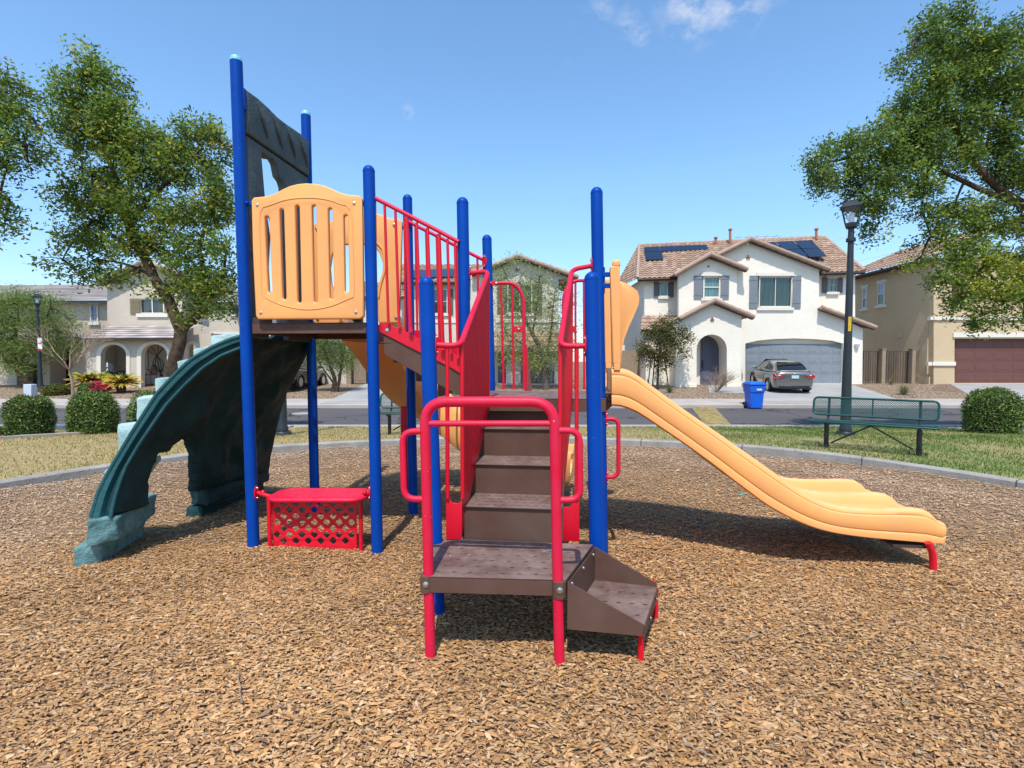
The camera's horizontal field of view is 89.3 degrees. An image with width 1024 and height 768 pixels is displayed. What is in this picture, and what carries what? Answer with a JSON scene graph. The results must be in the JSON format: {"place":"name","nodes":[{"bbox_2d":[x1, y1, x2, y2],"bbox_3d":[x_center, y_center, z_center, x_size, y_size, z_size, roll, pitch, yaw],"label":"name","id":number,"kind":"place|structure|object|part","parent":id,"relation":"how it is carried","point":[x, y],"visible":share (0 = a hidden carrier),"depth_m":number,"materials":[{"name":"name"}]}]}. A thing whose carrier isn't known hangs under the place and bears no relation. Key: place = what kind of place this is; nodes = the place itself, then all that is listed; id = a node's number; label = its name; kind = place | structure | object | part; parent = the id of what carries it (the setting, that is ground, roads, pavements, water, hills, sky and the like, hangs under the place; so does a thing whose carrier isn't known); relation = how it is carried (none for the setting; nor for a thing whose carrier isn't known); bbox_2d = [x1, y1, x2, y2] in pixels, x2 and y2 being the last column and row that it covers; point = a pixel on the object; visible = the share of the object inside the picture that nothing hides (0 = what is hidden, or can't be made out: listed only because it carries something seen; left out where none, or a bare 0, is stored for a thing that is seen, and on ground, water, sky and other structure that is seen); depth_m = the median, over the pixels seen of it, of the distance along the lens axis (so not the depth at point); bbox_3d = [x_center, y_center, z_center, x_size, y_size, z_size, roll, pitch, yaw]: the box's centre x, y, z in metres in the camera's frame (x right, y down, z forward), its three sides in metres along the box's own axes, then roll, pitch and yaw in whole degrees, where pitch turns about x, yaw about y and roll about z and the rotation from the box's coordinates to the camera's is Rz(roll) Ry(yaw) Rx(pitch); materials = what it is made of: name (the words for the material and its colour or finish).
{"place":"outdoors","nodes":[
{"label":"outdoors","id":0,"kind":"place"},
{"bbox_2d":[55,425,293,428],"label":"path","id":1,"kind":"structure","parent":0,"point":[62,426],"depth_m":12.78,"materials":[{"name":"concrete"}]},
{"bbox_2d":[320,384,393,403],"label":"driveway","id":2,"kind":"structure","parent":0,"point":[360,392],"depth_m":22.66,"materials":[{"name":"concrete"}]},
{"bbox_2d":[0,362,972,630],"bbox_3d":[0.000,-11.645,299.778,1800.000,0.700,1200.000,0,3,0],"label":"ground","id":3,"kind":"structure","parent":0,"point":[702,392],"depth_m":24.68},
{"bbox_2d":[23,384,36,395],"bbox_3d":[-20.658,0.319,22.236,0.340,0.620,0.300,0,3,0],"label":"utility box","id":4,"kind":"object","parent":3,"relation":"on","point":[30,389],"visible":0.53,"depth_m":22.09,"materials":[{"name":"paint"}]},
{"bbox_2d":[31,293,42,391],"bbox_3d":[-22.303,-1.941,24.471,0.599,4.715,0.375,2,3,37],"label":"street lamp","id":5,"kind":"object","parent":3,"relation":"on","point":[39,356],"visible":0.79,"depth_m":24.48,"materials":[{"name":"black metal"}]},
{"bbox_2d":[0,303,85,384],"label":"two storey house","id":6,"kind":"structure","parent":3,"relation":"on","point":[54,375],"depth_m":27.63,"materials":[{"name":"beige paint"}]},
{"bbox_2d":[34,364,37,383],"bbox_3d":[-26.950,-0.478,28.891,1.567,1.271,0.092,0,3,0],"label":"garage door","id":7,"kind":"structure","parent":6,"relation":"in","point":[35,379],"depth_m":28.85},
{"bbox_2d":[66,347,70,383],"bbox_3d":[-25.165,-0.987,28.869,1.414,2.291,0.092,0,3,0],"label":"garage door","id":8,"kind":"structure","parent":6,"relation":"in","point":[67,360],"depth_m":28.83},
{"bbox_2d":[0,281,92,384],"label":"feathery tree","id":9,"kind":"object","parent":3,"relation":"on","point":[15,349],"visible":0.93,"depth_m":25.75,"materials":[{"name":"green plant"}]},
{"bbox_2d":[39,383,70,395],"bbox_3d":[-20.544,0.284,23.364,1.185,0.686,1.101,0,3,0],"label":"yard bush","id":10,"kind":"object","parent":3,"relation":"on","point":[56,389],"visible":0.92,"depth_m":23.06,"materials":[{"name":"green plant"}]},
{"bbox_2d":[16,302,113,395],"bbox_3d":[-19.405,-1.618,22.752,3.562,4.333,3.506,2,3,34],"label":"bare tree","id":11,"kind":"object","parent":3,"relation":"on","point":[81,355],"visible":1,"depth_m":22.79,"materials":[{"name":"brown plant"}]},
{"bbox_2d":[64,371,106,386],"bbox_3d":[-20.070,-0.114,24.546,1.854,1.018,1.779,0,3,0],"label":"sago palm","id":12,"kind":"object","parent":3,"relation":"on","point":[91,377],"visible":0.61,"depth_m":24.44,"materials":[{"name":"yellow plant"}]},
{"bbox_2d":[76,381,111,391],"bbox_3d":[-19.022,0.217,23.695,1.291,0.765,1.227,0,3,0],"label":"flower bush","id":13,"kind":"object","parent":3,"relation":"on","point":[89,386],"visible":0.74,"depth_m":23.35,"materials":[{"name":"green plant"}]},
{"bbox_2d":[97,380,107,391],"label":"green bush","id":14,"kind":"object","parent":3,"relation":"on","point":[99,381],"visible":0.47,"depth_m":23.69,"materials":[{"name":"green plant"}]},
{"bbox_2d":[0,260,238,387],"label":"two storey house","id":15,"kind":"structure","parent":3,"relation":"on","point":[137,327],"depth_m":28.26,"materials":[{"name":"beige paint"}]},
{"bbox_2d":[88,303,100,324],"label":"window","id":16,"kind":"structure","parent":15,"relation":"in","point":[93,307],"depth_m":29.28,"materials":[{"name":"glass"}]},
{"bbox_2d":[105,362,112,370],"bbox_3d":[-21.562,-0.310,27.582,0.580,1.711,0.288,-2,3,-38],"label":"satellite dish","id":17,"kind":"object","parent":15,"relation":"in","point":[108,365],"visible":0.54,"depth_m":27.60,"materials":[{"name":"metal"}]},
{"bbox_2d":[145,350,148,371],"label":"window","id":18,"kind":"structure","parent":15,"relation":"in","point":[146,359],"depth_m":28.27,"materials":[{"name":"black glass"}]},
{"bbox_2d":[130,298,174,316],"bbox_3d":[-19.559,-4.149,28.264,2.449,1.008,0.220,0,3,0],"label":"window","id":19,"kind":"structure","parent":15,"relation":"in","point":[148,308],"depth_m":28.22,"materials":[{"name":"white glass"}]},
{"bbox_2d":[147,345,163,375],"bbox_3d":[-19.115,-1.522,28.108,1.974,2.235,0.155,0,3,0],"label":"wall ornament","id":20,"kind":"object","parent":15,"relation":"attached to","point":[157,358],"depth_m":28.11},
{"bbox_2d":[100,373,143,392],"bbox_3d":[-18.253,-0.043,24.205,1.688,0.953,1.698,0,3,0],"label":"sago palm","id":21,"kind":"object","parent":3,"relation":"on","point":[120,383],"visible":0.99,"depth_m":24.04,"materials":[{"name":"yellow plant"}]},
{"bbox_2d":[145,364,156,378],"bbox_3d":[-19.087,-0.482,27.208,0.698,1.119,0.580,1,3,29],"label":"patio chair","id":22,"kind":"object","parent":3,"relation":"on","point":[155,370],"visible":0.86,"depth_m":27.38,"materials":[{"name":"black metal"}]},
{"bbox_2d":[231,292,362,383],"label":"two storey house","id":23,"kind":"structure","parent":3,"relation":"on","point":[343,379],"depth_m":28.61,"materials":[{"name":"paint"}]},
{"bbox_2d":[291,361,326,388],"bbox_3d":[-11.002,-0.562,26.289,2.140,1.460,4.680,0,3,2],"label":"parked car","id":24,"kind":"object","parent":3,"relation":"on","point":[299,380],"visible":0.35,"depth_m":25.39,"materials":[{"name":"black paint"}]},
{"bbox_2d":[301,339,360,391],"bbox_3d":[-8.624,-1.284,24.451,3.550,3.597,2.363,0,3,0],"label":"mesquite tree","id":25,"kind":"object","parent":3,"relation":"on","point":[334,349],"visible":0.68,"depth_m":24.36,"materials":[{"name":"green plant"}]},
{"bbox_2d":[346,355,351,383],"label":"gate pillar","id":26,"kind":"structure","parent":3,"relation":"on","point":[349,378],"depth_m":27.91,"materials":[{"name":"beige concrete"}]},
{"bbox_2d":[352,356,367,383],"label":"side gate","id":27,"kind":"structure","parent":3,"relation":"on","point":[360,376],"depth_m":28.17,"materials":[{"name":"paint"}]},
{"bbox_2d":[363,282,403,324],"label":"house","id":28,"kind":"structure","parent":3,"relation":"on","point":[402,307],"depth_m":28.28,"materials":[{"name":"paint"}]},
{"bbox_2d":[401,254,578,384],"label":"two storey house","id":29,"kind":"structure","parent":3,"relation":"on","point":[562,274],"depth_m":28.42,"materials":[{"name":"paint"}]},
{"bbox_2d":[434,289,452,315],"bbox_3d":[-4.052,-4.626,29.374,1.426,1.531,0.120,0,3,0],"label":"window","id":30,"kind":"structure","parent":29,"relation":"in","point":[445,294],"depth_m":29.39,"materials":[{"name":"white glass"}]},
{"bbox_2d":[498,354,504,382],"bbox_3d":[-0.566,-0.706,28.522,0.401,1.911,0.050,0,3,0],"label":"front door","id":31,"kind":"structure","parent":29,"relation":"in","point":[499,374],"depth_m":28.50,"materials":[{"name":"wood"}]},
{"bbox_2d":[497,284,541,315],"bbox_3d":[0.421,-4.613,28.444,2.469,1.740,0.220,0,3,0],"label":"window","id":32,"kind":"structure","parent":29,"relation":"in","point":[534,292],"depth_m":28.41,"materials":[{"name":"white glass"}]},
{"bbox_2d":[533,354,549,366],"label":"window","id":33,"kind":"structure","parent":29,"relation":"in","point":[533,354],"depth_m":30.14,"materials":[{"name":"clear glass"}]},
{"bbox_2d":[480,250,582,389],"bbox_3d":[1.060,-3.180,25.230,5.779,6.992,3.248,0,3,0],"label":"feathery tree","id":34,"kind":"object","parent":3,"relation":"on","point":[542,355],"visible":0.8,"depth_m":25.18,"materials":[{"name":"green plant"}]},
{"bbox_2d":[611,350,639,376],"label":"block wall","id":35,"kind":"structure","parent":3,"relation":"on","point":[628,360],"depth_m":29.77,"materials":[{"name":"beige concrete"}]},
{"bbox_2d":[652,359,654,385],"bbox_3d":[7.024,-0.491,25.754,0.058,1.540,0.556,0,3,4],"label":"tree stake","id":36,"kind":"object","parent":3,"relation":"on","point":[653,373],"visible":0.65,"depth_m":25.72,"materials":[{"name":"brown wood"}]},
{"bbox_2d":[631,310,703,388],"bbox_3d":[7.560,-1.766,25.526,3.504,4.098,1.825,0,3,0],"label":"tree","id":37,"kind":"object","parent":3,"relation":"on","point":[665,341],"visible":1,"depth_m":25.38,"materials":[{"name":"green plant"}]},
{"bbox_2d":[663,384,675,392],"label":"grass clump","id":38,"kind":"object","parent":3,"relation":"on","point":[669,390],"visible":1,"depth_m":24.18,"materials":[{"name":"green plant"}]},
{"bbox_2d":[700,367,740,391],"bbox_3d":[9.691,-0.221,24.168,1.628,1.270,1.831,2,3,36],"label":"bare shrub","id":39,"kind":"object","parent":3,"relation":"on","point":[724,381],"visible":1,"depth_m":24.08,"materials":[{"name":"plant"}]},
{"bbox_2d":[620,228,877,386],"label":"two storey house","id":40,"kind":"structure","parent":3,"relation":"on","point":[742,307],"depth_m":27.88,"materials":[{"name":"white paint"}]},
{"bbox_2d":[654,280,673,298],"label":"window","id":41,"kind":"structure","parent":40,"relation":"in","point":[666,287],"depth_m":28.48,"materials":[{"name":"grey glass"}]},
{"bbox_2d":[700,336,718,382],"bbox_3d":[10.613,-1.369,27.611,1.102,2.632,0.110,0,3,0],"label":"front door","id":42,"kind":"structure","parent":40,"relation":"in","point":[709,347],"depth_m":27.61,"materials":[{"name":"wood"}]},
{"bbox_2d":[694,272,728,300],"bbox_3d":[10.576,-5.177,27.568,1.882,1.490,0.220,0,3,0],"label":"window","id":43,"kind":"structure","parent":40,"relation":"in","point":[711,280],"depth_m":27.53,"materials":[{"name":"white glass"}]},
{"bbox_2d":[749,272,800,309],"bbox_3d":[14.083,-4.964,27.828,2.811,2.022,0.220,0,3,0],"label":"window","id":44,"kind":"structure","parent":40,"relation":"in","point":[775,288],"depth_m":27.88,"materials":[{"name":"white glass"}]},
{"bbox_2d":[745,344,840,383],"bbox_3d":[15.364,-1.090,28.203,5.348,2.164,0.092,0,3,0],"label":"garage door","id":45,"kind":"structure","parent":40,"relation":"in","point":[822,360],"depth_m":28.14,"materials":[{"name":"white metal"}]},
{"bbox_2d":[822,275,842,294],"bbox_3d":[17.744,-5.496,28.725,1.164,1.061,0.120,0,3,0],"label":"window","id":46,"kind":"structure","parent":40,"relation":"in","point":[831,284],"depth_m":28.71,"materials":[{"name":"grey glass"}]},
{"bbox_2d":[862,351,877,382],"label":"side gate","id":47,"kind":"structure","parent":3,"relation":"on","point":[864,367],"depth_m":28.96,"materials":[{"name":"black paint"}]},
{"bbox_2d":[878,349,885,383],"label":"gate pillar","id":48,"kind":"structure","parent":3,"relation":"on","point":[881,364],"depth_m":28.73,"materials":[{"name":"beige concrete"}]},
{"bbox_2d":[885,351,907,382],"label":"side gate","id":49,"kind":"structure","parent":3,"relation":"on","point":[904,378],"depth_m":28.96,"materials":[{"name":"black paint"}]},
{"bbox_2d":[895,382,911,394],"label":"grass clump","id":50,"kind":"object","parent":3,"relation":"on","point":[903,390],"visible":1,"depth_m":23.36,"materials":[{"name":"green plant"}]},
{"bbox_2d":[907,349,915,383],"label":"gate pillar","id":51,"kind":"structure","parent":3,"relation":"on","point":[911,365],"depth_m":28.73,"materials":[{"name":"beige concrete"}]},
{"bbox_2d":[855,215,1023,383],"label":"two storey house","id":52,"kind":"structure","parent":3,"relation":"on","point":[895,309],"depth_m":28.36,"materials":[{"name":"beige paint"}]},
{"bbox_2d":[859,285,868,310],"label":"window","id":53,"kind":"structure","parent":52,"relation":"in","point":[865,290],"depth_m":33.27,"materials":[{"name":"clear glass"}]},
{"bbox_2d":[874,279,886,308],"bbox_3d":[22.614,-5.517,31.799,0.120,1.679,0.892,0,3,0],"label":"window","id":54,"kind":"structure","parent":52,"relation":"in","point":[881,284],"depth_m":31.78,"materials":[{"name":"white glass"}]},
{"bbox_2d":[951,283,985,300],"bbox_3d":[24.458,-4.937,27.774,1.881,0.995,0.090,0,3,0],"label":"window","id":55,"kind":"structure","parent":52,"relation":"in","point":[968,283],"depth_m":27.78,"materials":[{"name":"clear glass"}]},
{"bbox_2d":[955,339,1023,382],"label":"garage door","id":56,"kind":"structure","parent":52,"relation":"in","point":[977,360],"depth_m":28.22,"materials":[{"name":"red metal"}]},
{"bbox_2d":[932,384,964,392],"bbox_3d":[22.649,0.479,24.725,4.230,0.644,6.240,0,3,-11],"label":"reddish gravel bed","id":57,"kind":"object","parent":3,"relation":"on","point":[945,387],"visible":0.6,"depth_m":25.89,"materials":[{"name":"brown gravel"}]},
{"bbox_2d":[0,443,1023,767],"bbox_3d":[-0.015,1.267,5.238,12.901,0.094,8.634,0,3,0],"label":"wood chips","id":58,"kind":"object","parent":0,"point":[426,666],"visible":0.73,"depth_m":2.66,"materials":[{"name":"brown wood"}]},
{"bbox_2d":[237,672,242,702],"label":"fallen twig","id":59,"kind":"object","parent":58,"relation":"on","point":[240,686],"visible":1,"depth_m":2.34,"materials":[{"name":"grey wood"}]},
{"bbox_2d":[259,703,281,716],"bbox_3d":[-1.005,1.359,2.161,0.016,0.008,0.098,2,3,41],"label":"fallen twig","id":60,"kind":"object","parent":58,"relation":"on","point":[269,710],"visible":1,"depth_m":2.16,"materials":[{"name":"grey wood"}]},
{"bbox_2d":[74,54,946,666],"bbox_3d":[-0.128,-0.597,4.366,6.596,4.050,3.704,1,3,17],"label":"play structure","id":61,"kind":"object","parent":58,"relation":"on","point":[216,404],"visible":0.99,"depth_m":3.98,"materials":[{"name":"blue paint"}]},
{"bbox_2d":[685,743,712,756],"bbox_3d":[0.717,1.403,1.988,0.110,0.011,0.016,2,3,43],"label":"fallen twig","id":62,"kind":"object","parent":58,"relation":"on","point":[689,744],"visible":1,"depth_m":1.99,"materials":[{"name":"grey wood"}]},
{"bbox_2d":[726,628,785,641],"bbox_3d":[1.333,1.363,2.813,0.384,0.025,0.018,-1,3,-14],"label":"fallen twig","id":63,"kind":"object","parent":58,"relation":"on","point":[752,636],"visible":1,"depth_m":2.80,"materials":[{"name":"grey wood"}]},
{"bbox_2d":[759,558,807,561],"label":"fallen twig","id":64,"kind":"object","parent":58,"relation":"on","point":[780,560],"visible":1,"depth_m":3.91,"materials":[{"name":"brown wood"}]},
{"bbox_2d":[0,425,1023,479],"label":"lawn","id":65,"kind":"structure","parent":0,"point":[114,452],"depth_m":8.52,"materials":[{"name":"plant"}]},
{"bbox_2d":[0,426,6,435],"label":"clipped bush","id":66,"kind":"object","parent":65,"relation":"on","point":[2,428],"visible":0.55,"depth_m":10.24,"materials":[{"name":"green plant"}]},
{"bbox_2d":[0,393,57,436],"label":"clipped bush","id":67,"kind":"object","parent":65,"relation":"on","point":[24,414],"visible":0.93,"depth_m":9.88,"materials":[{"name":"green plant"}]},
{"bbox_2d":[0,55,63,250],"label":"leafy tree","id":68,"kind":"object","parent":65,"relation":"on","point":[11,114],"visible":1,"depth_m":9.80,"materials":[{"name":"green plant"}]},
{"bbox_2d":[0,432,86,439],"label":"border edging","id":69,"kind":"object","parent":65,"relation":"on","point":[37,435],"visible":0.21,"depth_m":9.87,"materials":[{"name":"concrete"}]},
{"bbox_2d":[63,389,120,434],"bbox_3d":[-8.717,0.622,10.786,0.915,1.033,0.838,0,3,0],"label":"clipped bush","id":70,"kind":"object","parent":65,"relation":"on","point":[91,412],"visible":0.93,"depth_m":10.54,"materials":[{"name":"green plant"}]},
{"bbox_2d":[19,33,238,376],"bbox_3d":[-8.065,-3.168,11.506,4.618,8.644,1.846,0,3,0],"label":"leafy tree","id":71,"kind":"object","parent":65,"relation":"on","point":[113,130],"visible":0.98,"depth_m":11.18,"materials":[{"name":"green plant"}]},
{"bbox_2d":[124,388,155,422],"bbox_3d":[-7.980,0.627,11.666,1.144,1.123,1.035,0,3,0],"label":"clipped bush","id":72,"kind":"object","parent":65,"relation":"on","point":[130,407],"visible":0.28,"depth_m":11.35,"materials":[{"name":"green plant"}]},
{"bbox_2d":[268,217,291,435],"bbox_3d":[-4.586,-1.287,10.253,0.375,4.715,0.375,2,3,37],"label":"street lamp","id":73,"kind":"object","parent":65,"relation":"on","point":[282,428],"visible":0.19,"depth_m":10.26,"materials":[{"name":"black metal"}]},
{"bbox_2d":[380,393,459,434],"bbox_3d":[-1.854,0.660,10.411,1.674,0.950,0.478,0,3,0],"label":"park bench","id":74,"kind":"object","parent":65,"relation":"on","point":[389,413],"visible":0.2,"depth_m":10.48,"materials":[{"name":"green metal"}]},
{"bbox_2d":[0,436,1023,488],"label":"pit kerb","id":75,"kind":"structure","parent":65,"relation":"on","point":[81,472],"depth_m":7.62,"materials":[{"name":"concrete"}]},
{"bbox_2d":[835,198,863,435],"bbox_3d":[6.656,-1.287,10.253,0.375,4.715,0.375,2,3,37],"label":"street lamp","id":76,"kind":"object","parent":65,"relation":"on","point":[852,204],"visible":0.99,"depth_m":10.20,"materials":[{"name":"black metal"}]},
{"bbox_2d":[809,396,940,455],"bbox_3d":[5.653,0.706,8.161,1.674,0.950,0.478,2,3,39],"label":"park bench","id":77,"kind":"object","parent":65,"relation":"on","point":[919,427],"visible":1,"depth_m":8.16,"materials":[{"name":"green metal"}]},
{"bbox_2d":[791,0,1023,342],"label":"leafy tree","id":78,"kind":"object","parent":65,"relation":"on","point":[967,68],"visible":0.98,"depth_m":10.59,"materials":[{"name":"green plant"}]},
{"bbox_2d":[940,427,1023,431],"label":"border edging","id":79,"kind":"object","parent":65,"relation":"on","point":[957,428],"visible":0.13,"depth_m":12.19,"materials":[{"name":"concrete"}]},
{"bbox_2d":[959,386,1023,433],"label":"clipped bush","id":80,"kind":"object","parent":65,"relation":"on","point":[994,410],"visible":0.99,"depth_m":10.66,"materials":[{"name":"green plant"}]},
{"bbox_2d":[0,408,1023,424],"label":"road","id":81,"kind":"structure","parent":0,"point":[626,416],"depth_m":17.05,"materials":[{"name":"grey asphalt"}]},
{"bbox_2d":[292,412,307,414],"bbox_3d":[-7.272,1.033,18.059,0.760,0.042,0.760,0,3,0],"label":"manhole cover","id":82,"kind":"object","parent":81,"relation":"on","point":[300,413],"visible":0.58,"depth_m":17.90,"materials":[{"name":"metal"}]},
{"bbox_2d":[692,407,730,424],"bbox_3d":[6.504,1.041,17.062,0.864,0.080,6.963,1,3,17],"label":"speed hump","id":83,"kind":"object","parent":81,"relation":"on","point":[710,416],"visible":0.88,"depth_m":16.72,"materials":[{"name":"yellow paint"}]},
{"bbox_2d":[742,381,766,408],"bbox_3d":[9.351,0.430,20.060,0.635,1.055,0.758,0,3,0],"label":"wheelie bin","id":84,"kind":"object","parent":81,"relation":"on","point":[754,391],"visible":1,"depth_m":19.78,"materials":[{"name":"blue plastic"}]},
{"bbox_2d":[0,399,1023,407],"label":"pavement","id":85,"kind":"structure","parent":0,"point":[681,403],"depth_m":20.33,"materials":[{"name":"concrete"}]},
{"bbox_2d":[0,425,1023,426],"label":"pavement","id":86,"kind":"structure","parent":0,"point":[629,425],"depth_m":13.43,"materials":[{"name":"concrete"}]},
{"bbox_2d":[0,0,1023,361],"label":"sky","id":87,"kind":"structure","parent":0,"point":[690,118],"materials":[{"name":"blue"}]},
{"bbox_2d":[709,386,743,392],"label":"path","id":88,"kind":"structure","parent":0,"point":[724,389],"depth_m":24.96,"materials":[{"name":"concrete"}]},
{"bbox_2d":[763,384,918,403],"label":"driveway","id":89,"kind":"structure","parent":0,"point":[832,390],"depth_m":23.38,"materials":[{"name":"concrete"}]},
{"bbox_2d":[750,359,814,391],"bbox_3d":[13.317,-0.492,25.838,2.140,1.460,4.680,0,7,11],"label":"parked car","id":90,"kind":"object","parent":89,"relation":"on","point":[781,373],"visible":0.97,"depth_m":24.05,"materials":[{"name":"silver metal"}]},
{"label":"side window","id":91,"kind":"part","parent":90,"relation":"part of","materials":[{"name":"grey glass"}]},
{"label":"rear window","id":92,"kind":"part","parent":90,"relation":"part of","materials":[{"name":"black glass"}]},
{"bbox_2d":[951,384,1023,398],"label":"driveway","id":93,"kind":"structure","parent":0,"point":[968,388],"depth_m":26.79,"materials":[{"name":"concrete"}]}
]}

